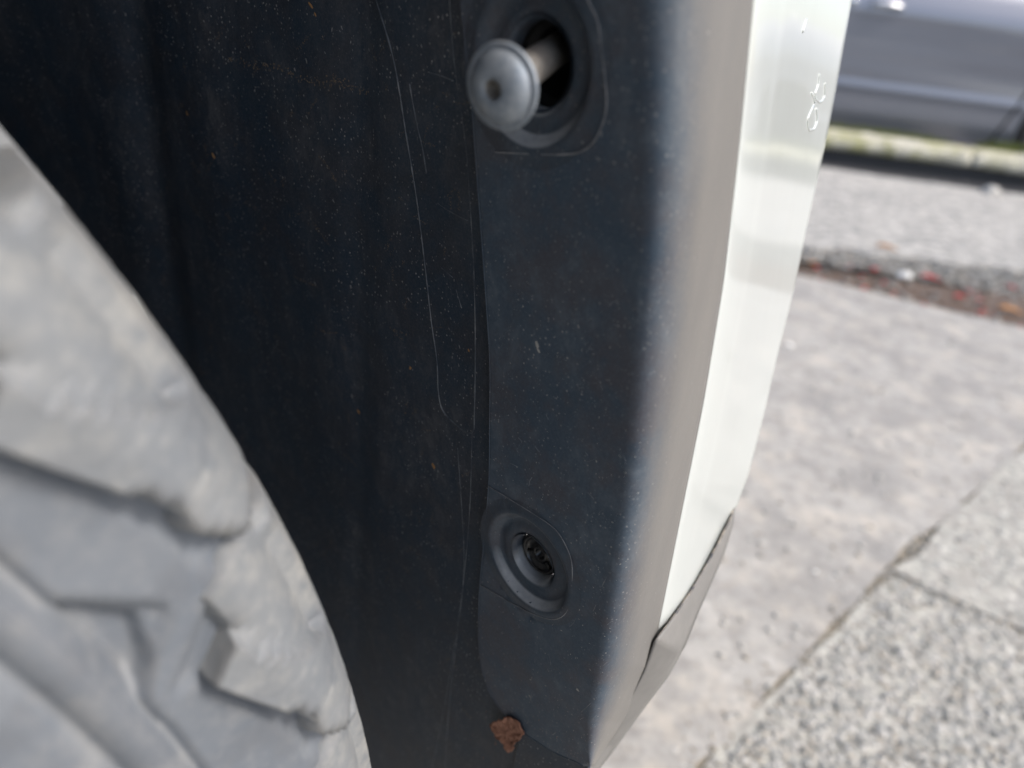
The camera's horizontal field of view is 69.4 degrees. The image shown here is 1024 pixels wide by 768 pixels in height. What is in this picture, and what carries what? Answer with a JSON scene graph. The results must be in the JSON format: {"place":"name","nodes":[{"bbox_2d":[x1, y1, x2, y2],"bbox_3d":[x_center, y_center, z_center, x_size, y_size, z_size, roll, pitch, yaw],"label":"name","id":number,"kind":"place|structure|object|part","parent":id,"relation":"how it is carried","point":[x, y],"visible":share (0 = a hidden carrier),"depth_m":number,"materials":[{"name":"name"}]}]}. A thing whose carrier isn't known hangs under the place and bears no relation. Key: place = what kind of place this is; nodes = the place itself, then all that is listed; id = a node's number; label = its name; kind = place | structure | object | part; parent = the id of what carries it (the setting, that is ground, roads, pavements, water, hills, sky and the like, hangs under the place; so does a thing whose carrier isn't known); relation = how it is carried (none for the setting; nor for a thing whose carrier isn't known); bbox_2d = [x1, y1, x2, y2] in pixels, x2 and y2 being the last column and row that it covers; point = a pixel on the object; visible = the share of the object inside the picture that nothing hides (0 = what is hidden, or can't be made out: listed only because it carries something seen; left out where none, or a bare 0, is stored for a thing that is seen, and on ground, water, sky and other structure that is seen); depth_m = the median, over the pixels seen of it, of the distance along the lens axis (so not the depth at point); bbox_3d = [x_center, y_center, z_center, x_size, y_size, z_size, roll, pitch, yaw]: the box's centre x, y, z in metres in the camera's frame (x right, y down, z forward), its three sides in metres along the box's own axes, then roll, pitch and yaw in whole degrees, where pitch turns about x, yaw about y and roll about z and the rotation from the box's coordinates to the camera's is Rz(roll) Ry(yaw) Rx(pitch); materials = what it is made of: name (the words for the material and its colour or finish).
{"place":"outdoors","nodes":[
{"label":"outdoors","id":0,"kind":"place"},
{"bbox_2d":[601,274,1023,767],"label":"pavement slab","id":1,"kind":"structure","parent":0,"point":[703,686],"depth_m":1.21,"materials":[{"name":"concrete"}]},
{"bbox_2d":[0,0,851,767],"bbox_3d":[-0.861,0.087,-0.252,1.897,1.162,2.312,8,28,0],"label":"pickup truck","id":2,"kind":"object","parent":1,"relation":"on","point":[384,382],"visible":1,"depth_m":0.19,"materials":[{"name":"plastic"}]},
{"bbox_2d":[490,716,524,752],"bbox_3d":[-0.002,0.120,0.255,0.012,0.021,0.012,8,28,0],"label":"clump","id":3,"kind":"object","parent":2,"relation":"attached to","point":[508,731],"visible":1,"depth_m":0.26,"materials":[{"name":"brown soil"}]},
{"bbox_2d":[716,181,1023,721],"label":"scattered grit","id":4,"kind":"object","parent":1,"relation":"on","point":[728,717],"visible":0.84,"depth_m":1.07,"materials":[{"name":"grey gravel"}]},
{"bbox_2d":[704,577,1023,767],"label":"pavement slab","id":5,"kind":"structure","parent":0,"point":[929,613],"depth_m":0.83,"materials":[{"name":"concrete"}]},
{"bbox_2d":[714,461,1023,767],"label":"aggregate stones","id":6,"kind":"object","parent":5,"relation":"on","point":[887,732],"visible":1,"depth_m":0.80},
{"bbox_2d":[803,167,1023,273],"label":"pavement slab","id":7,"kind":"structure","parent":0,"point":[995,223],"depth_m":2.95,"materials":[{"name":"grey concrete"}]},
{"bbox_2d":[876,243,896,249],"bbox_3d":[1.274,-0.465,2.511,0.070,0.016,0.031,10,28,5],"label":"leaf","id":8,"kind":"object","parent":7,"relation":"on","point":[886,245],"visible":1,"depth_m":2.51,"materials":[{"name":"brown plant"}]},
{"bbox_2d":[981,185,1000,194],"bbox_3d":[2.410,-0.970,3.719,0.092,0.057,0.066,8,28,0],"label":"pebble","id":9,"kind":"object","parent":7,"relation":"on","point":[991,190],"visible":0.84,"depth_m":3.70,"materials":[{"name":"white stone"}]},
{"bbox_2d":[891,450,1023,632],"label":"pavement slab","id":10,"kind":"structure","parent":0,"point":[998,587],"depth_m":1.05,"materials":[{"name":"concrete"}]},
{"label":"verge soil","id":11,"kind":"structure","parent":0,"visible":0},
{"bbox_2d":[829,122,1023,153],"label":"grass","id":12,"kind":"structure","parent":11,"relation":"on","point":[1014,148],"depth_m":4.63,"materials":[{"name":"green plant"}]},
{"label":"ground","id":13,"kind":"structure","parent":0,"visible":0},
{"bbox_2d":[671,431,1023,767],"bbox_3d":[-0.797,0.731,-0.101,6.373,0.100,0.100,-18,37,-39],"label":"joint dirt","id":14,"kind":"structure","parent":13,"relation":"on","point":[902,554],"depth_m":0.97,"materials":[{"name":"grey gravel"}]},
{"bbox_2d":[800,247,1023,298],"bbox_3d":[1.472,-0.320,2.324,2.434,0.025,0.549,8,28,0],"label":"gully gravel","id":15,"kind":"structure","parent":13,"relation":"on","point":[841,256],"depth_m":2.37,"materials":[{"name":"grey gravel"}]},
{"bbox_2d":[897,271,912,278],"bbox_3d":[1.201,-0.331,2.260,0.045,0.026,0.031,8,28,0],"label":"pebble","id":16,"kind":"object","parent":15,"relation":"on","point":[905,275],"visible":0.95,"depth_m":2.25,"materials":[{"name":"white stone"}]},
{"bbox_2d":[798,259,1023,327],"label":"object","id":17,"kind":"object","parent":15,"relation":"on","point":[945,296],"visible":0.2,"depth_m":2.17,"materials":[{"name":"liquid"}]},
{"bbox_2d":[998,305,1023,314],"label":"leaf","id":18,"kind":"object","parent":17,"relation":"on","point":[1008,307],"visible":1,"depth_m":2.08,"materials":[{"name":"orange plant"}]},
{"bbox_2d":[798,256,1023,326],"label":"leaf litter","id":19,"kind":"object","parent":15,"relation":"on","point":[891,294],"visible":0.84,"depth_m":2.17,"materials":[{"name":"brown plant"}]},
{"bbox_2d":[921,274,940,280],"bbox_3d":[1.288,-0.327,2.272,0.060,0.014,0.026,10,28,5],"label":"leaf","id":20,"kind":"object","parent":15,"relation":"on","point":[928,275],"visible":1,"depth_m":2.27,"materials":[{"name":"plant"}]},
{"bbox_2d":[821,162,1023,194],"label":"gutter","id":21,"kind":"object","parent":13,"relation":"on","point":[947,181],"visible":0.04,"depth_m":4.43,"materials":[{"name":"concrete"}]},
{"bbox_2d":[822,148,1023,187],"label":"gutter wall","id":22,"kind":"structure","parent":21,"relation":"on","point":[923,168],"depth_m":4.51,"materials":[{"name":"concrete"}]},
{"bbox_2d":[825,128,1023,174],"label":"kerb","id":23,"kind":"structure","parent":22,"relation":"on","point":[924,151],"depth_m":4.44,"materials":[{"name":"concrete"}]},
{"bbox_2d":[830,0,1023,148],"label":"parked car","id":24,"kind":"object","parent":13,"relation":"on","point":[950,70],"visible":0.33,"depth_m":4.58,"materials":[{"name":"grey paint"}]},
{"bbox_3d":[2.670,-2.168,4.558,1.503,1.212,0.284,7,28,0],"label":"door","id":25,"kind":"part","parent":24,"relation":"part of","materials":[{"name":"grey paint"}]}
]}

